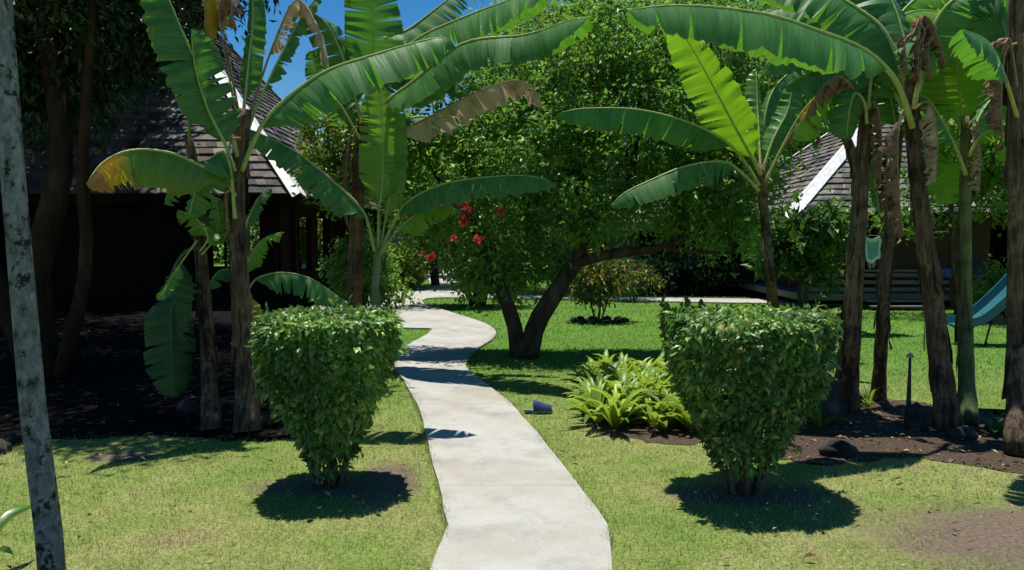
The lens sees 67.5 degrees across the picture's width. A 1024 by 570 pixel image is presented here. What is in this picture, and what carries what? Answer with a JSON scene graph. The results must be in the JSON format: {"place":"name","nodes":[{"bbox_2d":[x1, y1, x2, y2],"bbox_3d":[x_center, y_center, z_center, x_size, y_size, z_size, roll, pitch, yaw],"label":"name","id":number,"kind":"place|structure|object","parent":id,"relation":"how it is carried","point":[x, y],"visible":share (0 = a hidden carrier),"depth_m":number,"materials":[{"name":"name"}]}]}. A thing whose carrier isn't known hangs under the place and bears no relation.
{"place":"outdoors","nodes":[
{"label":"outdoors","id":0,"kind":"place"},
{"bbox_2d":[0,309,293,440],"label":"garden soil","id":1,"kind":"structure","parent":0,"point":[160,414],"depth_m":8.19,"materials":[{"name":"soil"}]},
{"bbox_2d":[0,0,306,378],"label":"shade tree","id":2,"kind":"object","parent":1,"relation":"on","point":[78,54],"visible":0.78,"depth_m":8.97,"materials":[{"name":"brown plant"}]},
{"bbox_2d":[143,93,226,430],"bbox_3d":[-2.891,-0.265,6.687,0.690,3.032,1.138,-2,4,-33],"label":"banana plant","id":3,"kind":"object","parent":1,"relation":"on","point":[168,322],"visible":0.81,"depth_m":6.47,"materials":[{"name":"green plant"}]},
{"bbox_2d":[175,398,200,412],"bbox_3d":[-3.059,1.126,7.229,0.256,0.127,0.179,3,4,38],"label":"stone","id":4,"kind":"object","parent":1,"relation":"on","point":[186,405],"visible":0.98,"depth_m":7.16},
{"bbox_2d":[86,0,455,432],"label":"banana plant","id":5,"kind":"object","parent":1,"relation":"on","point":[305,103],"visible":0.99,"depth_m":6.34,"materials":[{"name":"green plant"}]},
{"bbox_2d":[260,402,282,424],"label":"ground plant","id":6,"kind":"object","parent":1,"relation":"on","point":[272,416],"visible":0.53,"depth_m":6.59,"materials":[{"name":"green plant"}]},
{"bbox_2d":[210,232,349,407],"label":"banana plant","id":7,"kind":"object","parent":1,"relation":"on","point":[274,280],"visible":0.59,"depth_m":7.37,"materials":[{"name":"green plant"}]},
{"bbox_2d":[0,329,1023,568],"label":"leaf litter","id":8,"kind":"object","parent":1,"relation":"on","point":[809,554],"visible":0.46,"depth_m":5.98,"materials":[{"name":"plant"}]},
{"bbox_2d":[0,245,1023,569],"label":"ground","id":9,"kind":"structure","parent":0,"point":[986,531],"depth_m":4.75,"materials":[{"name":"plant"}]},
{"bbox_2d":[0,439,12,454],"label":"stone","id":10,"kind":"object","parent":9,"relation":"on","point":[5,446],"visible":0.98,"depth_m":5.77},
{"bbox_2d":[3,430,22,444],"bbox_3d":[-3.935,1.204,6.082,0.193,0.103,0.208,-1,4,-21],"label":"stone","id":11,"kind":"object","parent":9,"relation":"on","point":[13,437],"visible":0.6,"depth_m":6.02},
{"bbox_2d":[0,505,30,554],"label":"strap leaf plant","id":12,"kind":"object","parent":9,"relation":"on","point":[7,517],"visible":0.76,"depth_m":3.62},
{"bbox_2d":[0,0,65,569],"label":"slender tree","id":13,"kind":"object","parent":9,"relation":"on","point":[44,499],"visible":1,"depth_m":2.92,"materials":[{"name":"grey plant"}]},
{"bbox_2d":[0,8,384,309],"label":"timber house","id":14,"kind":"structure","parent":9,"relation":"on","point":[143,239],"depth_m":18.54,"materials":[{"name":"wood"}]},
{"bbox_2d":[184,210,262,268],"bbox_3d":[-6.950,-1.096,18.568,1.870,1.420,0.160,0,3,0],"label":"window","id":15,"kind":"structure","parent":14,"relation":"in","point":[187,236],"depth_m":18.52,"materials":[{"name":"brown wood"}]},
{"bbox_2d":[289,213,312,273],"bbox_3d":[-5.700,-1.105,20.475,0.160,1.620,2.220,0,3,0],"label":"window","id":16,"kind":"structure","parent":14,"relation":"in","point":[309,249],"depth_m":21.49,"materials":[{"name":"brown wood"}]},
{"bbox_2d":[316,215,334,268],"bbox_3d":[-5.700,-1.287,23.194,0.160,1.570,2.170,0,3,0],"label":"window","id":17,"kind":"structure","parent":14,"relation":"in","point":[319,217],"depth_m":23.18,"materials":[{"name":"brown wood"}]},
{"bbox_2d":[245,294,408,489],"bbox_3d":[-1.162,0.706,5.015,1.036,1.274,1.069,0,3,0],"label":"clipped bush","id":18,"kind":"object","parent":9,"relation":"on","point":[297,360],"visible":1,"depth_m":4.71,"materials":[{"name":"green plant"}]},
{"bbox_2d":[290,93,385,228],"bbox_3d":[-3.764,-1.950,16.889,2.473,5.172,2.842,-2,4,-25],"label":"garden tree","id":19,"kind":"object","parent":9,"relation":"on","point":[330,162],"visible":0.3,"depth_m":16.34,"materials":[{"name":"green plant"}]},
{"bbox_2d":[316,222,421,309],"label":"path shrub","id":20,"kind":"object","parent":9,"relation":"on","point":[337,270],"visible":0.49,"depth_m":17.16,"materials":[{"name":"green plant"}]},
{"bbox_2d":[249,87,556,359],"bbox_3d":[-1.214,-0.660,9.111,3.631,3.479,1.011,1,3,11],"label":"banana plant","id":21,"kind":"object","parent":9,"relation":"on","point":[387,157],"visible":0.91,"depth_m":9.22,"materials":[{"name":"plant"}]},
{"bbox_2d":[381,236,430,290],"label":"path shrub","id":22,"kind":"object","parent":9,"relation":"on","point":[411,267],"visible":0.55,"depth_m":24.19,"materials":[{"name":"green plant"}]},
{"bbox_2d":[364,112,475,285],"bbox_3d":[-3.385,-3.159,26.490,5.811,6.481,5.824,0,3,0],"label":"garden tree","id":23,"kind":"object","parent":9,"relation":"on","point":[434,275],"visible":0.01,"depth_m":26.01,"materials":[{"name":"green plant"}]},
{"bbox_2d":[418,248,453,273],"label":"flower clump","id":24,"kind":"object","parent":9,"relation":"on","point":[439,269],"visible":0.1,"depth_m":36.11,"materials":[{"name":"green plant"}]},
{"bbox_2d":[288,0,590,355],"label":"banana plant","id":25,"kind":"object","parent":9,"relation":"on","point":[476,48],"visible":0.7,"depth_m":9.41,"materials":[{"name":"plant"}]},
{"bbox_2d":[388,176,528,306],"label":"hibiscus bush","id":26,"kind":"object","parent":9,"relation":"on","point":[431,257],"visible":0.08,"depth_m":18.28,"materials":[{"name":"green plant"}]},
{"bbox_2d":[435,69,553,253],"bbox_3d":[-0.514,-5.030,33.492,6.703,9.416,6.283,-1,3,-9],"label":"garden tree","id":27,"kind":"object","parent":9,"relation":"on","point":[509,173],"depth_m":32.95,"materials":[{"name":"green plant"}]},
{"bbox_2d":[213,101,826,264],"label":"distant wood","id":28,"kind":"object","parent":9,"relation":"on","point":[217,259],"visible":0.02,"depth_m":53.47,"materials":[{"name":"green plant"}]},
{"bbox_2d":[525,400,552,412],"bbox_3d":[0.247,1.121,7.110,0.260,0.119,0.104,0,3,0],"label":"garden light","id":29,"kind":"object","parent":9,"relation":"on","point":[540,407],"visible":1,"depth_m":7.08,"materials":[{"name":"blue plastic"}]},
{"bbox_2d":[464,0,670,290],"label":"garden tree","id":30,"kind":"object","parent":9,"relation":"on","point":[537,17],"visible":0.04,"depth_m":22.93,"materials":[{"name":"green plant"}]},
{"bbox_2d":[350,0,829,359],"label":"leaning tree","id":31,"kind":"object","parent":9,"relation":"on","point":[610,74],"visible":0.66,"depth_m":10.36,"materials":[{"name":"green plant"}]},
{"bbox_2d":[568,244,645,320],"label":"croton bush","id":32,"kind":"object","parent":9,"relation":"on","point":[602,279],"visible":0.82,"depth_m":14.95,"materials":[{"name":"green plant"}]},
{"bbox_2d":[542,194,726,277],"bbox_3d":[5.390,-2.315,34.410,8.520,3.861,7.112,0,3,0],"label":"grey bungalow","id":33,"kind":"object","parent":9,"relation":"on","point":[612,243],"visible":0.04,"depth_m":31.59,"materials":[{"name":"grey"}]},
{"bbox_2d":[587,232,605,271],"bbox_3d":[3.500,-1.227,31.702,0.780,1.900,0.050,0,3,0],"label":"door","id":34,"kind":"structure","parent":33,"relation":"in","point":[601,248],"depth_m":31.66,"materials":[{"name":"brown wood"}]},
{"bbox_2d":[640,233,660,258],"bbox_3d":[6.000,-1.625,31.659,1.470,1.070,0.160,0,3,0],"label":"window","id":35,"kind":"structure","parent":33,"relation":"in","point":[640,233],"depth_m":31.57,"materials":[{"name":"brown wood"}]},
{"bbox_2d":[612,255,666,299],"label":"croton bush","id":36,"kind":"object","parent":9,"relation":"on","point":[642,270],"visible":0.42,"depth_m":20.13,"materials":[{"name":"green plant"}]},
{"bbox_2d":[556,34,843,307],"bbox_3d":[3.035,-1.003,9.705,4.699,4.305,2.235,-3,4,-40],"label":"banana plant","id":37,"kind":"object","parent":9,"relation":"on","point":[737,112],"visible":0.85,"depth_m":9.15,"materials":[{"name":"green plant"}]},
{"bbox_2d":[655,293,843,496],"bbox_3d":[1.504,0.704,4.858,1.190,1.297,1.123,0,3,0],"label":"clipped bush","id":38,"kind":"object","parent":9,"relation":"on","point":[772,399],"visible":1,"depth_m":4.54,"materials":[{"name":"green plant"}]},
{"bbox_2d":[741,186,850,308],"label":"broadleaf shrub","id":39,"kind":"object","parent":9,"relation":"on","point":[811,242],"visible":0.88,"depth_m":16.15,"materials":[{"name":"green plant"}]},
{"bbox_2d":[727,5,885,177],"bbox_3d":[4.887,-2.214,13.147,3.330,6.153,1.355,-1,3,-10],"label":"banana plant","id":40,"kind":"object","parent":9,"relation":"on","point":[849,147],"visible":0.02,"depth_m":13.33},
{"bbox_2d":[720,92,1006,308],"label":"veranda house","id":41,"kind":"structure","parent":9,"relation":"on","point":[819,177],"depth_m":19.50,"materials":[{"name":"grey"}]},
{"bbox_2d":[845,224,875,286],"bbox_3d":[9.000,-0.750,19.609,0.960,1.620,0.060,0,3,0],"label":"door","id":42,"kind":"structure","parent":41,"relation":"in","point":[873,232],"depth_m":19.59,"materials":[{"name":"brown wood"}]},
{"bbox_2d":[917,268,951,277],"bbox_3d":[10.000,-0.287,18.113,0.750,0.230,0.224,0,3,0],"label":"folded cloth","id":43,"kind":"object","parent":41,"relation":"on","point":[946,272],"visible":0.31,"depth_m":18.01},
{"bbox_2d":[972,268,985,274],"bbox_3d":[10.850,-0.313,18.112,0.600,0.178,0.224,0,3,0],"label":"folded cloth","id":44,"kind":"object","parent":41,"relation":"on","point":[976,271],"visible":0.34,"depth_m":18.01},
{"bbox_2d":[989,226,1006,267],"bbox_3d":[13.000,-0.979,19.576,1.670,1.070,0.160,0,3,0],"label":"window","id":45,"kind":"structure","parent":41,"relation":"in","point":[992,229],"depth_m":19.50,"materials":[{"name":"brown wood"}]},
{"bbox_3d":[8.482,-1.189,17.648,2.721,0.116,0.785,0,3,0],"label":"clothes line","id":46,"kind":"object","parent":41,"relation":"attached to","visible":0},
{"bbox_2d":[865,236,881,268],"bbox_3d":[8.113,-0.749,17.262,0.411,0.770,0.113,0,3,0],"label":"towel","id":47,"kind":"object","parent":46,"relation":"hanging from","point":[872,250],"visible":0.94,"depth_m":17.24,"materials":[{"name":"teal fabric"}]},
{"bbox_2d":[836,93,1007,314],"bbox_3d":[9.302,-2.032,16.022,3.921,5.430,4.201,-2,4,-32],"label":"fine leaved tree","id":48,"kind":"object","parent":9,"relation":"on","point":[991,159],"visible":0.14,"depth_m":15.79,"materials":[{"name":"green plant"}]},
{"bbox_2d":[946,273,1006,346],"bbox_3d":[8.017,-0.191,11.708,2.461,2.243,0.500,0,3,0],"label":"garden slide","id":49,"kind":"object","parent":9,"relation":"on","point":[989,307],"visible":0.55,"depth_m":11.84,"materials":[{"name":"teal plastic"}]},
{"bbox_2d":[950,152,1007,236],"bbox_3d":[11.178,-1.841,16.678,3.790,4.956,3.042,-2,4,-27],"label":"fine leaved tree","id":50,"kind":"object","parent":9,"relation":"on","point":[995,211],"visible":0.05,"depth_m":16.51,"materials":[{"name":"green plant"}]},
{"bbox_2d":[972,253,1006,315],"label":"bush","id":51,"kind":"object","parent":9,"relation":"on","point":[988,286],"visible":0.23,"depth_m":16.25,"materials":[{"name":"green plant"}]},
{"bbox_2d":[218,0,910,231],"label":"sky","id":52,"kind":"structure","parent":0,"point":[411,11],"materials":[{"name":"blue"}]},
{"bbox_2d":[319,271,921,569],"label":"path","id":53,"kind":"structure","parent":0,"point":[513,495],"depth_m":5.32,"materials":[{"name":"concrete"}]},
{"bbox_2d":[580,365,724,444],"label":"soil","id":54,"kind":"structure","parent":0,"point":[676,431],"depth_m":6.42,"materials":[{"name":"soil"}]},
{"bbox_2d":[569,358,592,381],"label":"strap leaf plant","id":55,"kind":"object","parent":54,"relation":"on","point":[589,360],"visible":0.13,"depth_m":8.51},
{"bbox_2d":[563,370,608,394],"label":"strap leaf plant","id":56,"kind":"object","parent":54,"relation":"on","point":[588,375],"visible":0.09,"depth_m":7.39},
{"bbox_2d":[568,375,610,411],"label":"strap leaf plant","id":57,"kind":"object","parent":54,"relation":"on","point":[586,382],"visible":0.19,"depth_m":7.21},
{"bbox_2d":[573,371,608,388],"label":"strap leaf plant","id":58,"kind":"object","parent":54,"relation":"on","point":[582,376],"visible":0.12,"depth_m":7.79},
{"bbox_2d":[567,361,619,384],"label":"strap leaf plant","id":59,"kind":"object","parent":54,"relation":"on","point":[616,364],"visible":0.13,"depth_m":7.93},
{"bbox_2d":[558,364,632,383],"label":"strap leaf plant","id":60,"kind":"object","parent":54,"relation":"on","point":[588,371],"visible":0.18,"depth_m":7.88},
{"bbox_2d":[558,376,632,423],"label":"strap leaf plant","id":61,"kind":"object","parent":54,"relation":"on","point":[593,394],"visible":0.81,"depth_m":6.74,"materials":[{"name":"plant"}]},
{"bbox_2d":[573,362,628,389],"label":"strap leaf plant","id":62,"kind":"object","parent":54,"relation":"on","point":[591,369],"visible":0.06,"depth_m":7.98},
{"bbox_2d":[574,349,628,372],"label":"strap leaf plant","id":63,"kind":"object","parent":54,"relation":"on","point":[606,360],"visible":0.2,"depth_m":8.27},
{"bbox_2d":[570,367,641,403],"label":"strap leaf plant","id":64,"kind":"object","parent":54,"relation":"on","point":[599,374],"visible":0.12,"depth_m":7.10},
{"bbox_2d":[590,358,631,372],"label":"strap leaf plant","id":65,"kind":"object","parent":54,"relation":"on","point":[601,367],"visible":0.13,"depth_m":8.31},
{"bbox_2d":[589,352,637,372],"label":"strap leaf plant","id":66,"kind":"object","parent":54,"relation":"on","point":[623,357],"visible":0.18,"depth_m":8.47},
{"bbox_2d":[577,383,650,428],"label":"strap leaf plant","id":67,"kind":"object","parent":54,"relation":"on","point":[612,419],"visible":0.98,"depth_m":6.41,"materials":[{"name":"plant"}]},
{"bbox_2d":[571,376,656,411],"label":"strap leaf plant","id":68,"kind":"object","parent":54,"relation":"on","point":[628,391],"visible":0.38,"depth_m":6.73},
{"bbox_2d":[598,368,632,382],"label":"strap leaf plant","id":69,"kind":"object","parent":54,"relation":"on","point":[612,377],"visible":0.07,"depth_m":7.55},
{"bbox_2d":[569,369,665,403],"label":"strap leaf plant","id":70,"kind":"object","parent":54,"relation":"on","point":[623,375],"visible":0.3,"depth_m":6.99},
{"bbox_2d":[591,390,650,424],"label":"strap leaf plant","id":71,"kind":"object","parent":54,"relation":"on","point":[631,417],"visible":0.48,"depth_m":6.56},
{"bbox_2d":[593,362,655,387],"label":"strap leaf plant","id":72,"kind":"object","parent":54,"relation":"on","point":[615,371],"visible":0.15,"depth_m":7.58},
{"bbox_2d":[598,361,663,373],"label":"strap leaf plant","id":73,"kind":"object","parent":54,"relation":"on","point":[630,368],"visible":0.23,"depth_m":7.88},
{"bbox_2d":[607,379,671,409],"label":"strap leaf plant","id":74,"kind":"object","parent":54,"relation":"on","point":[654,400],"visible":0.1,"depth_m":6.97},
{"bbox_2d":[623,358,668,382],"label":"strap leaf plant","id":75,"kind":"object","parent":54,"relation":"on","point":[648,364],"visible":0.09,"depth_m":7.58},
{"bbox_2d":[629,355,662,371],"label":"strap leaf plant","id":76,"kind":"object","parent":54,"relation":"on","point":[656,361],"visible":0.09,"depth_m":8.27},
{"bbox_2d":[628,370,668,410],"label":"strap leaf plant","id":77,"kind":"object","parent":54,"relation":"on","point":[645,374],"visible":0.17,"depth_m":7.29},
{"bbox_2d":[627,384,670,424],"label":"strap leaf plant","id":78,"kind":"object","parent":54,"relation":"on","point":[646,399],"visible":0.59,"depth_m":6.58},
{"bbox_2d":[628,367,671,392],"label":"strap leaf plant","id":79,"kind":"object","parent":54,"relation":"on","point":[651,376],"visible":0.19,"depth_m":7.41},
{"bbox_2d":[636,351,667,372],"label":"strap leaf plant","id":80,"kind":"object","parent":54,"relation":"on","point":[662,359],"visible":0.09,"depth_m":8.38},
{"bbox_2d":[638,373,671,409],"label":"strap leaf plant","id":81,"kind":"object","parent":54,"relation":"on","point":[658,385],"visible":0.11,"depth_m":7.02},
{"bbox_2d":[646,361,671,376],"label":"strap leaf plant","id":82,"kind":"object","parent":54,"relation":"on","point":[662,364],"visible":0.08,"depth_m":7.88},
{"bbox_2d":[653,372,672,388],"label":"strap leaf plant","id":83,"kind":"object","parent":54,"relation":"on","point":[664,377],"visible":0.16,"depth_m":7.28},
{"bbox_2d":[645,387,682,423],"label":"strap leaf plant","id":84,"kind":"object","parent":54,"relation":"on","point":[668,408],"visible":0.38,"depth_m":6.56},
{"bbox_2d":[651,388,676,409],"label":"strap leaf plant","id":85,"kind":"object","parent":54,"relation":"on","point":[673,394],"visible":0.18,"depth_m":6.89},
{"bbox_2d":[647,405,685,428],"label":"strap leaf plant","id":86,"kind":"object","parent":54,"relation":"on","point":[661,422],"visible":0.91,"depth_m":6.38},
{"bbox_2d":[663,398,680,412],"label":"strap leaf plant","id":87,"kind":"object","parent":54,"relation":"on","point":[670,405],"visible":0.06,"depth_m":6.54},
{"bbox_2d":[655,396,695,429],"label":"strap leaf plant","id":88,"kind":"object","parent":54,"relation":"on","point":[685,417],"visible":0.48,"depth_m":6.38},
{"bbox_2d":[594,281,946,300],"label":"soil","id":89,"kind":"structure","parent":0,"point":[729,291],"depth_m":23.24,"materials":[{"name":"soil"}]},
{"bbox_2d":[597,249,737,287],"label":"hedge","id":90,"kind":"object","parent":89,"relation":"on","point":[648,264],"visible":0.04,"depth_m":26.08,"materials":[{"name":"green plant"}]},
{"bbox_2d":[638,207,748,295],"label":"dark shrub","id":91,"kind":"object","parent":89,"relation":"on","point":[683,263],"visible":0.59,"depth_m":22.72,"materials":[{"name":"green plant"}]},
{"bbox_2d":[621,0,799,287],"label":"garden tree","id":92,"kind":"object","parent":89,"relation":"on","point":[704,1],"visible":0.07,"depth_m":24.81,"materials":[{"name":"green plant"}]},
{"bbox_2d":[652,0,864,183],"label":"garden tree","id":93,"kind":"object","parent":89,"relation":"on","point":[802,146],"visible":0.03,"depth_m":28.34,"materials":[{"name":"green plant"}]},
{"bbox_2d":[759,0,911,134],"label":"garden tree","id":94,"kind":"object","parent":89,"relation":"on","point":[903,4],"visible":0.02,"depth_m":28.85,"materials":[{"name":"green plant"}]},
{"bbox_2d":[780,396,1023,472],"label":"soil","id":95,"kind":"structure","parent":0,"point":[887,441],"depth_m":6.10,"materials":[{"name":"soil"}]},
{"bbox_2d":[627,0,1008,431],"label":"banana plant","id":96,"kind":"object","parent":95,"relation":"on","point":[853,43],"visible":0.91,"depth_m":6.30,"materials":[{"name":"plant"}]},
{"bbox_2d":[802,373,844,426],"bbox_3d":[2.719,0.973,6.725,0.375,0.519,0.317,2,4,31],"label":"stone","id":97,"kind":"object","parent":95,"relation":"on","point":[832,405],"visible":0.4,"depth_m":6.60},
{"bbox_2d":[802,400,850,427],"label":"ground plant","id":98,"kind":"object","parent":95,"relation":"on","point":[818,414],"visible":0.63,"depth_m":6.44,"materials":[{"name":"green plant"}]},
{"bbox_2d":[818,438,858,458],"bbox_3d":[2.463,1.219,5.769,0.247,0.109,0.352,3,5,44],"label":"stone","id":99,"kind":"object","parent":95,"relation":"on","point":[839,448],"visible":0.99,"depth_m":5.67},
{"bbox_2d":[759,0,949,411],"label":"banana plant","id":100,"kind":"object","parent":95,"relation":"on","point":[862,111],"visible":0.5,"depth_m":6.82,"materials":[{"name":"plant"}]},
{"bbox_2d":[859,393,866,406],"bbox_3d":[3.370,1.110,7.455,0.204,0.136,0.201,0,3,8],"label":"stone","id":101,"kind":"object","parent":95,"relation":"on","point":[862,403],"visible":0.28,"depth_m":7.38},
{"bbox_2d":[859,383,886,406],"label":"ground plant","id":102,"kind":"object","parent":95,"relation":"on","point":[867,401],"visible":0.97,"depth_m":7.29,"materials":[{"name":"green plant"}]},
{"bbox_2d":[904,353,913,424],"bbox_3d":[3.416,0.912,6.593,0.068,0.660,0.067,0,3,0],"label":"garden spike","id":103,"kind":"object","parent":95,"relation":"on","point":[908,395],"visible":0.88,"depth_m":6.58,"materials":[{"name":"black metal"}]},
{"bbox_2d":[869,96,959,400],"bbox_3d":[3.743,-0.748,7.536,1.038,3.895,0.767,-1,3,-12],"label":"banana plant","id":104,"kind":"object","parent":95,"relation":"on","point":[946,183],"visible":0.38,"depth_m":7.33,"materials":[{"name":"plant"}]},
{"bbox_2d":[904,402,929,430],"bbox_3d":[3.448,1.117,6.519,0.188,0.235,0.215,2,4,34],"label":"stone","id":105,"kind":"object","parent":95,"relation":"on","point":[917,418],"visible":0.96,"depth_m":6.47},
{"bbox_2d":[915,5,1006,424],"bbox_3d":[4.161,-0.866,7.105,1.132,4.190,1.354,1,4,20],"label":"banana plant","id":106,"kind":"object","parent":95,"relation":"on","point":[951,90],"visible":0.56,"depth_m":6.93,"materials":[{"name":"plant"}]},
{"bbox_2d":[946,425,977,440],"bbox_3d":[3.671,1.194,6.237,0.312,0.105,0.213,-2,4,-34],"label":"stone","id":107,"kind":"object","parent":95,"relation":"on","point":[965,432],"visible":0.98,"depth_m":6.16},
{"bbox_2d":[949,0,1023,455],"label":"banana plant","id":108,"kind":"object","parent":95,"relation":"on","point":[984,41],"visible":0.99,"depth_m":5.89,"materials":[{"name":"plant"}]},
{"bbox_2d":[974,415,1003,433],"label":"ground plant","id":109,"kind":"object","parent":95,"relation":"on","point":[993,427],"visible":0.77,"depth_m":6.31,"materials":[{"name":"green plant"}]},
{"bbox_2d":[984,416,1003,431],"bbox_3d":[4.133,1.174,6.484,0.208,0.118,0.232,0,3,-3],"label":"stone","id":110,"kind":"object","parent":95,"relation":"on","point":[996,419],"visible":0.17,"depth_m":6.47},
{"label":"soil","id":111,"kind":"structure","parent":0,"visible":0},
{"bbox_2d":[250,217,322,268],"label":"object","id":112,"kind":"object","parent":111,"relation":"on","point":[302,222],"visible":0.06,"depth_m":32.49,"materials":[{"name":"green plant"}]},
{"bbox_2d":[366,216,382,238],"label":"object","id":113,"kind":"object","parent":111,"relation":"on","point":[372,225],"visible":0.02,"depth_m":31.91,"materials":[{"name":"green plant"}]},
{"bbox_2d":[334,111,417,241],"bbox_3d":[-4.972,-4.047,33.223,6.508,7.474,6.657,0,3,0],"label":"garden tree","id":114,"kind":"object","parent":111,"relation":"on","point":[386,230],"depth_m":33.30,"materials":[{"name":"green plant"}]},
{"bbox_2d":[380,222,449,263],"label":"beige hut","id":115,"kind":"object","parent":111,"relation":"on","point":[400,238],"depth_m":44.35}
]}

